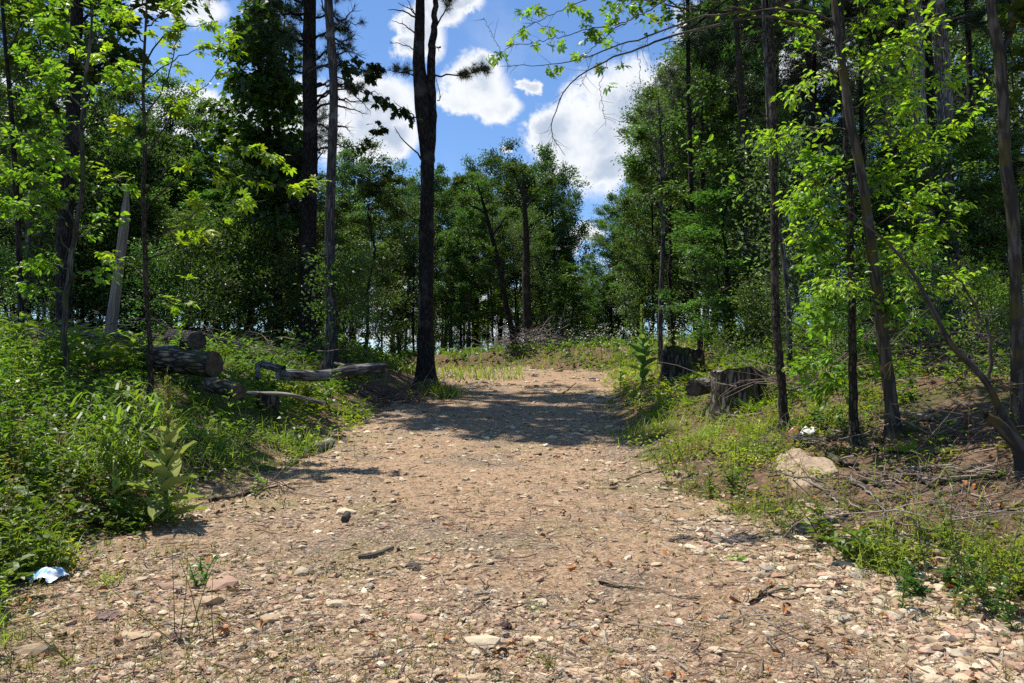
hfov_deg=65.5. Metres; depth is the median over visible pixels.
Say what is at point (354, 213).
slender tree
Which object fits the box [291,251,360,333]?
shrub
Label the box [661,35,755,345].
slender tree
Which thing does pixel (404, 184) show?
slender tree
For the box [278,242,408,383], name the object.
shrub
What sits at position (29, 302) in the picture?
broad tree
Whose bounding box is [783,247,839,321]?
shrub
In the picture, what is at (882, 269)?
shrub
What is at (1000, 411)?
dead sapling
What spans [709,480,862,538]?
grass clump
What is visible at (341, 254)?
broad tree
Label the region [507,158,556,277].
slender tree
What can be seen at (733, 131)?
leafy tree
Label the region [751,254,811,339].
shrub
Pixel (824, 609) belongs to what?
rock
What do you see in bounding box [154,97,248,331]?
slender tree
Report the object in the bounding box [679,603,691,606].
rock
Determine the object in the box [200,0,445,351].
pine tree
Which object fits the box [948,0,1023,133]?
airy tree
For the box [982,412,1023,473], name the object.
dead tree
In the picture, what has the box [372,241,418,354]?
shrub
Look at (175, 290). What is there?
shrub
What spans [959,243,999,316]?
shrub
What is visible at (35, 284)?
shrub
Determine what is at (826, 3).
pale thin tree
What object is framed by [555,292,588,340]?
shrub
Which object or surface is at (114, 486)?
mullein
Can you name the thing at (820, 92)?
broad tree
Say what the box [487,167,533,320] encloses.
slender tree
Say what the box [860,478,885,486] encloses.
stick
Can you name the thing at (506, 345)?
shrub
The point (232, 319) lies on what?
shrub
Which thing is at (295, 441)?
grass clump
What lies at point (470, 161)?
broad tree
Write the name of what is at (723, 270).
shrub
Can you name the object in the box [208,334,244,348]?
log
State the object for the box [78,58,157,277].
slender tree
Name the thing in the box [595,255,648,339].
leafy tree
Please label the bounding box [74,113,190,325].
broad tree
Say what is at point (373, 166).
broad tree
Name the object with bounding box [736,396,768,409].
fern
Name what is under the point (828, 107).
pine tree
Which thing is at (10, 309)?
shrub
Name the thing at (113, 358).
leafy weed
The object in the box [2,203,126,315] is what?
shrub
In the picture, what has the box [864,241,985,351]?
shrub
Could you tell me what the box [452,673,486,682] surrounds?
rock
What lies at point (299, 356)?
undergrowth
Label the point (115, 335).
log
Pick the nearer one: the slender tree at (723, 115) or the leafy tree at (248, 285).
the slender tree at (723, 115)
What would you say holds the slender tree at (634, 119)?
on the ground at (980, 391)
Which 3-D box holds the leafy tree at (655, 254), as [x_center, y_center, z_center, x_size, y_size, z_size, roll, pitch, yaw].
[6.598,-5.479,29.344,4.528,11.439,4.526,-3,-4,42]
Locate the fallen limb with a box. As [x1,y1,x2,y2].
[255,361,387,381]
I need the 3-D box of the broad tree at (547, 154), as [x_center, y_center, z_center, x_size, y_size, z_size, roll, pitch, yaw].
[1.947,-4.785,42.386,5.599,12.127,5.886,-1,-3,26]
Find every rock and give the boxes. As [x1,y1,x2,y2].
[10,643,59,657]
[94,611,123,618]
[121,631,142,639]
[158,582,184,589]
[169,631,189,638]
[191,596,223,606]
[207,575,238,591]
[260,614,278,622]
[294,567,308,575]
[319,506,329,509]
[325,600,348,607]
[336,508,355,514]
[406,613,426,621]
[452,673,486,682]
[464,635,500,648]
[523,635,541,641]
[531,598,547,607]
[564,668,590,677]
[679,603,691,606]
[766,632,777,636]
[812,606,828,611]
[834,629,845,634]
[835,560,862,565]
[898,606,921,614]
[949,660,975,670]
[955,621,987,628]
[989,636,1003,643]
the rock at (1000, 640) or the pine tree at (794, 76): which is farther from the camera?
the pine tree at (794, 76)
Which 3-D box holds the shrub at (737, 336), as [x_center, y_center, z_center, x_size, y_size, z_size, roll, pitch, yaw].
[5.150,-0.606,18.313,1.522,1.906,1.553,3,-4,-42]
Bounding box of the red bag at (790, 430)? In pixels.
[786,426,801,437]
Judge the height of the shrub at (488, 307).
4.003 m
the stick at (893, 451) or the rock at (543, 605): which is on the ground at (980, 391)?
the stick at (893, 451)
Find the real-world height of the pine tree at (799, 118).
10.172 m
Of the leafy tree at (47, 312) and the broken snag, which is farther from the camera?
the leafy tree at (47, 312)
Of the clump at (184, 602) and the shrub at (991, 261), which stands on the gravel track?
the clump at (184, 602)
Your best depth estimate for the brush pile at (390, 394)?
15.27 m
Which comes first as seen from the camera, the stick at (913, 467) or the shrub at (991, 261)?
the stick at (913, 467)
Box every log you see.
[1,328,132,346]
[72,344,222,376]
[155,345,179,348]
[164,329,206,349]
[201,377,244,398]
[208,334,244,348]
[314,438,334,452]
[686,378,710,395]
[901,411,960,423]
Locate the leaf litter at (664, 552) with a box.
[8,360,1023,682]
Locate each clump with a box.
[87,562,132,586]
[95,545,222,644]
[148,412,275,465]
[187,432,308,477]
[217,655,276,682]
[242,407,349,456]
[395,377,463,394]
[411,377,472,400]
[413,634,519,672]
[516,593,557,610]
[530,647,556,669]
[596,407,694,446]
[624,432,725,473]
[658,470,739,500]
[672,419,733,444]
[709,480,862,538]
[716,406,795,439]
[721,433,761,453]
[742,437,783,460]
[820,443,854,456]
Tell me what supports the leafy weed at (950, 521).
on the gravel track
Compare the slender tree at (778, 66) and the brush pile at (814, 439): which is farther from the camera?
the slender tree at (778, 66)
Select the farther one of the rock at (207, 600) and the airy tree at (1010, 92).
the airy tree at (1010, 92)
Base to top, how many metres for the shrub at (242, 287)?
4.905 m
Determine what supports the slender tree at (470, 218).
on the ground at (980, 391)
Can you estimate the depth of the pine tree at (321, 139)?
23.36 m
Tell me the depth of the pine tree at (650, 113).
22.10 m
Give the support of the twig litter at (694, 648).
on the ground at (980, 391)
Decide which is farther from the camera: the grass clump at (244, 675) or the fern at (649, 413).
the fern at (649, 413)
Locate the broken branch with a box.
[357,545,393,558]
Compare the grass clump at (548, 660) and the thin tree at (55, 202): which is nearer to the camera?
the grass clump at (548, 660)
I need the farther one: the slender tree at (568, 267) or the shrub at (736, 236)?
the slender tree at (568, 267)
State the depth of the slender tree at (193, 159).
26.94 m
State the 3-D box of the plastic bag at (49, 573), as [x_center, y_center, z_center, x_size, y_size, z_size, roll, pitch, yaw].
[-2.841,1.418,4.856,0.279,0.082,0.223,0,-3,0]
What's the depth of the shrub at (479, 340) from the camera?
42.73 m
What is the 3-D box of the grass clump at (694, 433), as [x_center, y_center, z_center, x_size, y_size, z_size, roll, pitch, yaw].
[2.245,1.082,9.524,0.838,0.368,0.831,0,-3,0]
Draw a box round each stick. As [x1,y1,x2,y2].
[208,485,277,501]
[461,597,494,624]
[598,580,642,589]
[609,467,666,485]
[653,551,687,568]
[728,411,766,416]
[748,571,805,603]
[751,608,847,644]
[808,480,839,503]
[825,451,858,466]
[827,427,875,451]
[845,476,884,507]
[854,638,913,642]
[855,441,996,454]
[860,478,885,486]
[869,532,956,553]
[886,454,935,488]
[899,463,958,469]
[905,580,964,594]
[939,474,1005,484]
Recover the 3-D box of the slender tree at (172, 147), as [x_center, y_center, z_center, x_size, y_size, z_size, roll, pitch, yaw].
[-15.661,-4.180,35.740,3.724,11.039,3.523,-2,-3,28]
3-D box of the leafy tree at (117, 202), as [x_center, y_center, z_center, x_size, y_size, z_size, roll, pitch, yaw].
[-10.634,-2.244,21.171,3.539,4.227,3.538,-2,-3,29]
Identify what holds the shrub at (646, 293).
on the ground at (980, 391)
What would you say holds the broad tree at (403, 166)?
on the ground at (980, 391)
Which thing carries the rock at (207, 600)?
on the gravel track
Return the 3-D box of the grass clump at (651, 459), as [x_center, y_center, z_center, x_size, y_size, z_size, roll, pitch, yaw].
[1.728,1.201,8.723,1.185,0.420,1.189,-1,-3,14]
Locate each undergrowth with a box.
[0,297,341,495]
[0,305,1020,644]
[0,345,376,620]
[3,311,1009,399]
[595,326,1023,610]
[689,317,1009,442]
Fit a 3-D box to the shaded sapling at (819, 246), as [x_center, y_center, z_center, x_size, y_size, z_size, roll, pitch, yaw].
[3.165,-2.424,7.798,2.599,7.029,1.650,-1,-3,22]
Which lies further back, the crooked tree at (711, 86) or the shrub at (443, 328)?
the shrub at (443, 328)
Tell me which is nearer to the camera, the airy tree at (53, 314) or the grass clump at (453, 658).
the grass clump at (453, 658)
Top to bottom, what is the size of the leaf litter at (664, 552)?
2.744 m
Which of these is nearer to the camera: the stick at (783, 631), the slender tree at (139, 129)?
the stick at (783, 631)
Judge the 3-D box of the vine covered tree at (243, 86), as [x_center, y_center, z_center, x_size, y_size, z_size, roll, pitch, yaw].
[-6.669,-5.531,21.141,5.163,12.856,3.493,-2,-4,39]
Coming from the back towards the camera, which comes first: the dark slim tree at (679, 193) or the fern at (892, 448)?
the dark slim tree at (679, 193)
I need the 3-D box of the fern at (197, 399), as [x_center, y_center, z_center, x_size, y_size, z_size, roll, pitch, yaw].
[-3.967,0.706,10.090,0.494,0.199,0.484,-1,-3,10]
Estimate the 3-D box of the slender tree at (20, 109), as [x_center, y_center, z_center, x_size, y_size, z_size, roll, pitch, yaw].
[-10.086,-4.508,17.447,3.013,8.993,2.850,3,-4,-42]
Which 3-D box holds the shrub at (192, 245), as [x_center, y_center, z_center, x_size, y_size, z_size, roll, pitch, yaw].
[-6.792,-1.405,17.421,2.622,3.218,2.569,-1,-3,18]
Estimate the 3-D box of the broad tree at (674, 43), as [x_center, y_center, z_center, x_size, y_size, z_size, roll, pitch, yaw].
[9.585,-7.638,36.399,8.037,17.131,7.869,-1,-3,20]
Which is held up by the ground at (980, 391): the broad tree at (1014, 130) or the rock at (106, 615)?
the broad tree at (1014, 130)
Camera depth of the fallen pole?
9.55 m
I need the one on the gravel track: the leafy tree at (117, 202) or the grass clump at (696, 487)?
the grass clump at (696, 487)
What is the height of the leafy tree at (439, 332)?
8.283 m
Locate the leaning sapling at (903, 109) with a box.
[474,0,996,443]
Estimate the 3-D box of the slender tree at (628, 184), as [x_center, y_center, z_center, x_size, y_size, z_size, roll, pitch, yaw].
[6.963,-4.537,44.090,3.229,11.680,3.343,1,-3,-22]
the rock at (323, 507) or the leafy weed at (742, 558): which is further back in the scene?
the rock at (323, 507)
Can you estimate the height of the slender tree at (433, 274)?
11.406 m
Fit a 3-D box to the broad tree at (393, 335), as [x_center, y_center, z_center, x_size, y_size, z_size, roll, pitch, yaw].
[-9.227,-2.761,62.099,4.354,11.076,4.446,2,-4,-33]
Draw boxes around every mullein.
[95,460,134,515]
[116,375,207,524]
[608,356,629,388]
[622,304,660,383]
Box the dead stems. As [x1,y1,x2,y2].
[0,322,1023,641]
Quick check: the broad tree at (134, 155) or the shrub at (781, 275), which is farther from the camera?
the broad tree at (134, 155)
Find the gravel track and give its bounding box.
[0,365,1022,682]
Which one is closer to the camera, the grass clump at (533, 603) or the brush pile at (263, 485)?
the grass clump at (533, 603)
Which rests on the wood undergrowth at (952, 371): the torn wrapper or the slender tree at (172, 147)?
the torn wrapper
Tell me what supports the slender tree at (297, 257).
on the ground at (980, 391)
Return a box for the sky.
[0,0,1023,353]
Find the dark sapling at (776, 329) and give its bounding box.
[678,0,875,434]
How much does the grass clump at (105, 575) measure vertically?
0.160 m
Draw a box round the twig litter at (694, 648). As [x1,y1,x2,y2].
[0,358,1023,682]
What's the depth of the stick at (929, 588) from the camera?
4.63 m
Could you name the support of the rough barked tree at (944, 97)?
on the ground at (980, 391)
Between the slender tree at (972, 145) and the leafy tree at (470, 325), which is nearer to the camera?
the slender tree at (972, 145)
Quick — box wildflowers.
[519,314,744,368]
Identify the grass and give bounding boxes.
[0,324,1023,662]
[38,380,202,505]
[185,327,750,380]
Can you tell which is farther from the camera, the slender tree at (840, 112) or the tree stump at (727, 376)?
the slender tree at (840, 112)
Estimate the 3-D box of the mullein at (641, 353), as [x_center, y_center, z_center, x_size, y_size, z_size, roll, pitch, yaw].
[2.689,0.083,16.577,0.845,1.724,0.844,0,-3,0]
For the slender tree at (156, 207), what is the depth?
21.04 m
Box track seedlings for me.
[0,370,1023,682]
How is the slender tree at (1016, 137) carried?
on the ground at (980, 391)
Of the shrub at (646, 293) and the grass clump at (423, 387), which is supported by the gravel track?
the grass clump at (423, 387)
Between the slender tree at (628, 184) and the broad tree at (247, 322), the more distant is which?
the slender tree at (628, 184)
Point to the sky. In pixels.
(475, 116)
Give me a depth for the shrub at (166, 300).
26.71 m
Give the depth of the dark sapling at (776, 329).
8.65 m
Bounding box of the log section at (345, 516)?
[341,511,350,521]
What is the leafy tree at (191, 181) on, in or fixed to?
on the ground at (980, 391)
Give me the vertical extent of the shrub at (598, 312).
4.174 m
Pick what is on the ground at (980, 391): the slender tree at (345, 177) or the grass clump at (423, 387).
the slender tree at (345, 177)
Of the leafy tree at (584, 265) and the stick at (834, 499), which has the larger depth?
the leafy tree at (584, 265)
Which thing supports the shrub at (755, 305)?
on the ground at (980, 391)
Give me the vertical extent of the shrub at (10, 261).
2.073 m
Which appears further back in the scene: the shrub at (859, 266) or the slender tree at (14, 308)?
the slender tree at (14, 308)
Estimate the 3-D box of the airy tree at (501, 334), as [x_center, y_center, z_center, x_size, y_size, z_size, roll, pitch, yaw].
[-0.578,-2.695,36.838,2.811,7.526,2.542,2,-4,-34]
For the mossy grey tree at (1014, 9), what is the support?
on the ground at (980, 391)
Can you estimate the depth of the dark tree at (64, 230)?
13.68 m
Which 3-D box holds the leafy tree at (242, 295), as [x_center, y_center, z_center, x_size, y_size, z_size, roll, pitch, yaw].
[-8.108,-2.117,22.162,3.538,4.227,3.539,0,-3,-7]
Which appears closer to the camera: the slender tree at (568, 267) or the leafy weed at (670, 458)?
the leafy weed at (670, 458)
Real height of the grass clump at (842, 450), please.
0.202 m
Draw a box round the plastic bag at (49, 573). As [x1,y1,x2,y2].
[25,567,68,583]
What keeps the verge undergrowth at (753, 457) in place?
on the ground at (980, 391)
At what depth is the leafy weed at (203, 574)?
4.77 m
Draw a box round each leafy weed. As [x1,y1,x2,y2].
[0,312,87,368]
[0,519,67,585]
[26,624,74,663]
[59,324,145,375]
[101,333,153,369]
[159,497,184,527]
[188,554,219,585]
[249,472,267,495]
[276,380,328,412]
[636,435,692,480]
[701,461,756,497]
[725,553,746,561]
[793,499,839,542]
[816,524,880,561]
[866,511,936,582]
[892,541,1022,631]
[900,560,962,599]
[920,494,1023,615]
[929,468,970,583]
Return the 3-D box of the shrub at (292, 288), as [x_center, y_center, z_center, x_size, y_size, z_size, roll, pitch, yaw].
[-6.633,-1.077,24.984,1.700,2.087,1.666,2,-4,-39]
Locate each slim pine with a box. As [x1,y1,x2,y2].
[670,0,904,332]
[852,0,1020,326]
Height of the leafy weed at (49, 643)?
0.222 m
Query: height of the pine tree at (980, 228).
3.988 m
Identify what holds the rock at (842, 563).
on the gravel track
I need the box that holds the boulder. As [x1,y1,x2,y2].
[775,448,837,487]
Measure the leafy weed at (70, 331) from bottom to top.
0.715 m
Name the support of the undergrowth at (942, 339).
on the ground at (980, 391)
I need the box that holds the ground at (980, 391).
[0,329,1023,605]
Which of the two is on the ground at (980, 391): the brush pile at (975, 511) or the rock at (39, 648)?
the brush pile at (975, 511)
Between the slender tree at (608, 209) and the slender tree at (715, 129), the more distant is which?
the slender tree at (608, 209)
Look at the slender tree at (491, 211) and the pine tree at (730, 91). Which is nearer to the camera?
the pine tree at (730, 91)
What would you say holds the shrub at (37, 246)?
on the ground at (980, 391)
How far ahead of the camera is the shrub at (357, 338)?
31.22 m
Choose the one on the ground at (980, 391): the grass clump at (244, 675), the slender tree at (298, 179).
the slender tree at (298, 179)
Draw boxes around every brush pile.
[0,296,188,362]
[129,305,353,367]
[174,444,334,503]
[335,356,473,408]
[459,298,609,362]
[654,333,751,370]
[657,308,959,414]
[748,399,938,451]
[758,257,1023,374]
[759,405,1018,503]
[781,461,1023,564]
[818,386,1023,444]
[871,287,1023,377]
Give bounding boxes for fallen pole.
[246,391,325,405]
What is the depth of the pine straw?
4.17 m
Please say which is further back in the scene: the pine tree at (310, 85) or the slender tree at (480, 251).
the slender tree at (480, 251)
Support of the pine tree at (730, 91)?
on the ground at (980, 391)
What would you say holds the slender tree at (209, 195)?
on the ground at (980, 391)
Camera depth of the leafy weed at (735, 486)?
7.05 m
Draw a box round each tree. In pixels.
[0,0,79,347]
[0,0,126,327]
[0,0,214,328]
[0,2,157,239]
[0,7,60,226]
[0,70,59,229]
[0,115,58,318]
[0,145,37,302]
[0,193,16,288]
[0,198,34,311]
[2,180,88,323]
[2,287,85,319]
[11,136,36,317]
[22,137,149,324]
[39,167,138,325]
[42,87,77,318]
[48,180,196,323]
[74,95,130,309]
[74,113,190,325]
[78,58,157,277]
[78,103,165,323]
[87,132,184,327]
[101,183,214,333]
[116,64,239,321]
[130,154,231,328]
[149,196,272,331]
[151,188,252,332]
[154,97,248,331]
[163,124,178,319]
[164,139,210,329]
[171,99,268,330]
[187,0,320,341]
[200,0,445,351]
[205,170,299,330]
[207,122,262,328]
[215,0,342,289]
[230,169,271,331]
[233,200,318,332]
[235,146,362,311]
[239,228,317,329]
[263,220,379,333]
[264,212,298,283]
[304,0,424,383]
[317,134,410,337]
[318,148,372,334]
[318,172,418,362]
[318,202,404,339]
[335,213,376,337]
[339,200,372,340]
[363,286,416,355]
[364,156,441,355]
[370,168,418,352]
[376,199,389,353]
[378,209,418,345]
[385,177,420,349]
[388,0,494,389]
[389,196,443,352]
[396,165,476,309]
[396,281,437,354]
[401,180,488,350]
[409,188,443,351]
[416,162,468,350]
[433,226,477,351]
[434,172,479,350]
[434,187,457,347]
[436,252,489,352]
[436,295,464,352]
[440,184,494,346]
[441,198,497,350]
[443,153,505,348]
[446,137,549,344]
[446,171,520,348]
[449,183,523,349]
[450,169,507,343]
[451,208,499,349]
[460,197,520,350]
[473,174,504,348]
[477,204,521,346]
[479,292,523,348]
[486,160,551,346]
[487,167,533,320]
[487,220,539,336]
[492,141,597,322]
[494,159,559,345]
[501,210,535,323]
[502,203,559,285]
[506,173,590,330]
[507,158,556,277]
[507,158,604,338]
[516,222,569,340]
[533,233,588,337]
[540,249,601,345]
[543,260,599,342]
[566,260,609,339]
[570,216,648,338]
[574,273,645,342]
[577,258,600,334]
[589,190,629,329]
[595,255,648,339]
[597,184,677,334]
[600,0,813,348]
[600,124,702,338]
[607,188,665,336]
[608,157,646,261]
[610,97,703,369]
[611,83,699,335]
[619,97,694,243]
[620,50,738,332]
[622,7,803,330]
[622,46,707,344]
[624,63,699,322]
[634,96,761,332]
[637,0,763,344]
[638,0,745,354]
[641,225,701,335]
[647,167,813,344]
[658,2,763,327]
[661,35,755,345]
[663,4,791,318]
[676,0,809,325]
[680,0,792,340]
[685,1,820,277]
[687,0,779,335]
[704,112,858,347]
[708,0,842,337]
[710,0,831,369]
[733,0,819,324]
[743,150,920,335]
[748,1,886,293]
[749,0,819,223]
[761,0,857,286]
[774,0,1010,340]
[781,0,997,322]
[781,20,908,304]
[799,5,910,325]
[815,139,1004,332]
[818,0,1004,336]
[830,44,958,200]
[833,0,1023,248]
[849,0,992,261]
[855,0,1023,306]
[884,107,1023,336]
[936,129,1023,327]
[946,6,1023,246]
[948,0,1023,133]
[948,1,1023,136]
[966,176,1023,253]
[976,29,1023,282]
[980,0,1023,438]
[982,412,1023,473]
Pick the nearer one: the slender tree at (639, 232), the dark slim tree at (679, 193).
the dark slim tree at (679, 193)
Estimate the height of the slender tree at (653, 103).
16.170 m
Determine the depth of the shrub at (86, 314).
22.28 m
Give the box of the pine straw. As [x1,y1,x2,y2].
[0,368,1023,682]
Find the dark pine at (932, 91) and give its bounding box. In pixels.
[824,0,1016,301]
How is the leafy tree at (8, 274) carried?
on the ground at (980, 391)
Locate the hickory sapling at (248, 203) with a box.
[67,0,331,407]
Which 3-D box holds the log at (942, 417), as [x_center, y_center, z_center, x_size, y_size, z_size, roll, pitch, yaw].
[3.926,0.716,7.477,0.069,0.108,0.667,1,-3,-16]
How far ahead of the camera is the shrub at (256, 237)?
19.02 m
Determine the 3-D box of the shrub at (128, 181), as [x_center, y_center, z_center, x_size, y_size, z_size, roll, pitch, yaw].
[-13.752,-3.967,27.946,4.704,7.748,4.190,-1,-3,19]
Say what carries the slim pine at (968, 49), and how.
on the ground at (980, 391)
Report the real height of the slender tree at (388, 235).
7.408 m
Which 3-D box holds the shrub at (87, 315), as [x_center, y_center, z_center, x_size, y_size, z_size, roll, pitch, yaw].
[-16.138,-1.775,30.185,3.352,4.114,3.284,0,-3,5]
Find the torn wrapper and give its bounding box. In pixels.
[797,426,815,434]
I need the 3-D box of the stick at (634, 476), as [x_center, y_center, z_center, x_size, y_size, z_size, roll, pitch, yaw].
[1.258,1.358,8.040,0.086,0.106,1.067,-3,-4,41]
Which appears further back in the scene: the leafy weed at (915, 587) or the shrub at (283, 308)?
the shrub at (283, 308)
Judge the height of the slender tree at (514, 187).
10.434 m
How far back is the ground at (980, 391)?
7.78 m
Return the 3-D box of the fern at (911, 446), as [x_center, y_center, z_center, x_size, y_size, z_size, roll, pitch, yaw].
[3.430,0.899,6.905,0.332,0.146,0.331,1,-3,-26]
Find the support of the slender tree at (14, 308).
on the ground at (980, 391)
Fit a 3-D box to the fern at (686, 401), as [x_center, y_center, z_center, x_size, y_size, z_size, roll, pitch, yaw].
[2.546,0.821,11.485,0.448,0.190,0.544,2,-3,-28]
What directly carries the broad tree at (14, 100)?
on the ground at (980, 391)
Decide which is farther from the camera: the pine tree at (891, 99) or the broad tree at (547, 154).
the broad tree at (547, 154)
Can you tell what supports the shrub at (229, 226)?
on the ground at (980, 391)
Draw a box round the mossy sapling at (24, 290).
[0,0,145,397]
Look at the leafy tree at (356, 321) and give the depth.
44.85 m
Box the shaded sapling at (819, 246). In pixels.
[715,0,935,444]
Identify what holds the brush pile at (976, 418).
on the ground at (980, 391)
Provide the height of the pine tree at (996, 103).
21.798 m
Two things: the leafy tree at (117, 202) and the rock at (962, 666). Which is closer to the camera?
the rock at (962, 666)
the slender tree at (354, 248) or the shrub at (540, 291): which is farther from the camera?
the shrub at (540, 291)
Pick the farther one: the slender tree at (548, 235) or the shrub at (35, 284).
the slender tree at (548, 235)
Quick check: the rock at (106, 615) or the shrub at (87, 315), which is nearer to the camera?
the rock at (106, 615)
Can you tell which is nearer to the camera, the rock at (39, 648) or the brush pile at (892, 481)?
the rock at (39, 648)
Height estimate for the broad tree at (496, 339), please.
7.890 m
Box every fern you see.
[171,389,220,403]
[238,363,276,381]
[279,394,300,405]
[638,403,668,417]
[652,391,682,405]
[673,394,709,404]
[676,368,708,381]
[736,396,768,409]
[871,444,896,451]
[889,436,928,452]
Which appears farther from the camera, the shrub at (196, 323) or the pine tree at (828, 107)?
the shrub at (196, 323)
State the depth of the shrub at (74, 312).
29.06 m
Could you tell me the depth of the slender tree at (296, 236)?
25.99 m
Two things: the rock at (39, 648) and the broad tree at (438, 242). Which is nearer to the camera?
the rock at (39, 648)
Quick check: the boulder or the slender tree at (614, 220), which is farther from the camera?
the slender tree at (614, 220)
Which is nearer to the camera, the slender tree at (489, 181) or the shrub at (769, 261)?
the shrub at (769, 261)
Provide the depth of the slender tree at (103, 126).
36.34 m
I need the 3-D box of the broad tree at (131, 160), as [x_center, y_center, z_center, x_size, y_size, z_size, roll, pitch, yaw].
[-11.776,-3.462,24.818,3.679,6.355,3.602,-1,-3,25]
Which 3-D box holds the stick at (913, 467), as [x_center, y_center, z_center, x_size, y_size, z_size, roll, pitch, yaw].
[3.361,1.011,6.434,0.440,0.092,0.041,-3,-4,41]
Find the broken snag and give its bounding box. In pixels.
[104,191,129,332]
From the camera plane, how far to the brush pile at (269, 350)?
15.37 m
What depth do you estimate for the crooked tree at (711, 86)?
17.27 m
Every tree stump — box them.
[255,395,280,419]
[296,425,305,440]
[656,345,705,384]
[704,366,768,420]
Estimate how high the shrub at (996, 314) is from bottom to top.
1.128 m
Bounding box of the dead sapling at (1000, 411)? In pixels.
[793,161,1023,457]
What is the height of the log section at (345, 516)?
0.070 m
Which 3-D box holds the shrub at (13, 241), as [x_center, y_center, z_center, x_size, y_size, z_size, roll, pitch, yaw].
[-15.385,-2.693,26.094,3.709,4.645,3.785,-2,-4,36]
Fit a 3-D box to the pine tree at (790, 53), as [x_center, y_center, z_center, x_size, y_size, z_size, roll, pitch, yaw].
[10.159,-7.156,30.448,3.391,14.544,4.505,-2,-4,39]
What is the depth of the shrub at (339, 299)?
31.87 m
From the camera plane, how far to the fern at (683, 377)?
13.82 m
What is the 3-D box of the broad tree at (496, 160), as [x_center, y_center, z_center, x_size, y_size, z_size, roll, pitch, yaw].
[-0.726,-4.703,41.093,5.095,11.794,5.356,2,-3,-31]
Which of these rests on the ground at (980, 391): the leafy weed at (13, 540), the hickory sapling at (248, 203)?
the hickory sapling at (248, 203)
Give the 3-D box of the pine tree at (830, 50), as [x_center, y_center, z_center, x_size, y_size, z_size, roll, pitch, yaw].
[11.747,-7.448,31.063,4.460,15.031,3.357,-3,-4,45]
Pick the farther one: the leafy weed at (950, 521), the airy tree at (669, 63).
the airy tree at (669, 63)
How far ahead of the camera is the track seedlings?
4.17 m
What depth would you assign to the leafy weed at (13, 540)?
4.90 m
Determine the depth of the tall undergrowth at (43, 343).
8.18 m
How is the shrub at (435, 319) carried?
on the ground at (980, 391)
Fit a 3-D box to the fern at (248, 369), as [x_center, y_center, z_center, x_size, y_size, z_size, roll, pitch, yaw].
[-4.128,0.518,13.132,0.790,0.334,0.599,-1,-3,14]
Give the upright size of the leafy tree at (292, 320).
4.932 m
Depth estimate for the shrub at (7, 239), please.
20.20 m
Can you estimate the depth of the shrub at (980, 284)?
9.71 m
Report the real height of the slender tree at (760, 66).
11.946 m
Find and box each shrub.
[0,128,109,321]
[0,151,32,315]
[0,160,32,303]
[0,192,90,319]
[0,193,100,314]
[0,211,56,311]
[0,237,53,322]
[0,297,48,318]
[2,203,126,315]
[13,287,129,323]
[40,284,104,323]
[48,244,131,324]
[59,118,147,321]
[74,198,175,329]
[84,251,140,322]
[101,236,203,340]
[102,210,182,326]
[107,237,214,328]
[125,202,258,333]
[126,158,190,322]
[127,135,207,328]
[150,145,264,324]
[153,190,285,337]
[175,238,255,326]
[180,285,266,329]
[180,288,243,330]
[183,209,300,338]
[198,187,297,328]
[215,238,318,332]
[238,158,324,331]
[240,227,298,322]
[261,235,364,337]
[264,260,342,332]
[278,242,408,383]
[283,274,323,328]
[285,212,341,331]
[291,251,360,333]
[293,180,374,336]
[317,231,418,353]
[324,248,405,344]
[371,291,417,351]
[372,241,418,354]
[407,317,442,352]
[433,284,456,352]
[434,283,473,349]
[446,301,474,349]
[464,326,494,350]
[467,279,560,348]
[493,312,516,347]
[506,282,553,349]
[521,264,570,342]
[521,267,599,345]
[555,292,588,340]
[572,312,606,346]
[583,286,622,340]
[610,255,663,336]
[613,254,691,335]
[644,282,709,336]
[682,226,748,344]
[701,273,802,385]
[709,187,790,332]
[709,278,767,341]
[736,195,800,314]
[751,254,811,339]
[758,224,869,340]
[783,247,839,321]
[784,283,861,360]
[796,280,875,371]
[807,240,899,337]
[808,234,857,321]
[829,228,943,356]
[830,247,918,314]
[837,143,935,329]
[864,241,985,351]
[893,251,1023,364]
[908,254,969,321]
[956,182,1018,311]
[957,288,1023,341]
[959,214,1023,322]
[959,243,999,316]
[963,270,1023,340]
[965,142,1023,315]
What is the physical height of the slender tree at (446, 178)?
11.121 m
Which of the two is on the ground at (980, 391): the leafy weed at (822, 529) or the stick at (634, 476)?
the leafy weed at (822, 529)
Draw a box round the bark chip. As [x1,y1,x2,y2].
[406,562,422,567]
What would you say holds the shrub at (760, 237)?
on the ground at (980, 391)
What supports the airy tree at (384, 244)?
on the ground at (980, 391)
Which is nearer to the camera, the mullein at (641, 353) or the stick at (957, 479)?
the stick at (957, 479)
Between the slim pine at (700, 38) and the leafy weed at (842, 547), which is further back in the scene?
the slim pine at (700, 38)
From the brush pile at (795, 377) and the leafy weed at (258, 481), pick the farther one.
the brush pile at (795, 377)
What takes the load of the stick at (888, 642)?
on the gravel track
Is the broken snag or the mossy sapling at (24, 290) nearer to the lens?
the mossy sapling at (24, 290)
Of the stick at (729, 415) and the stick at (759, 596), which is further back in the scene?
the stick at (729, 415)

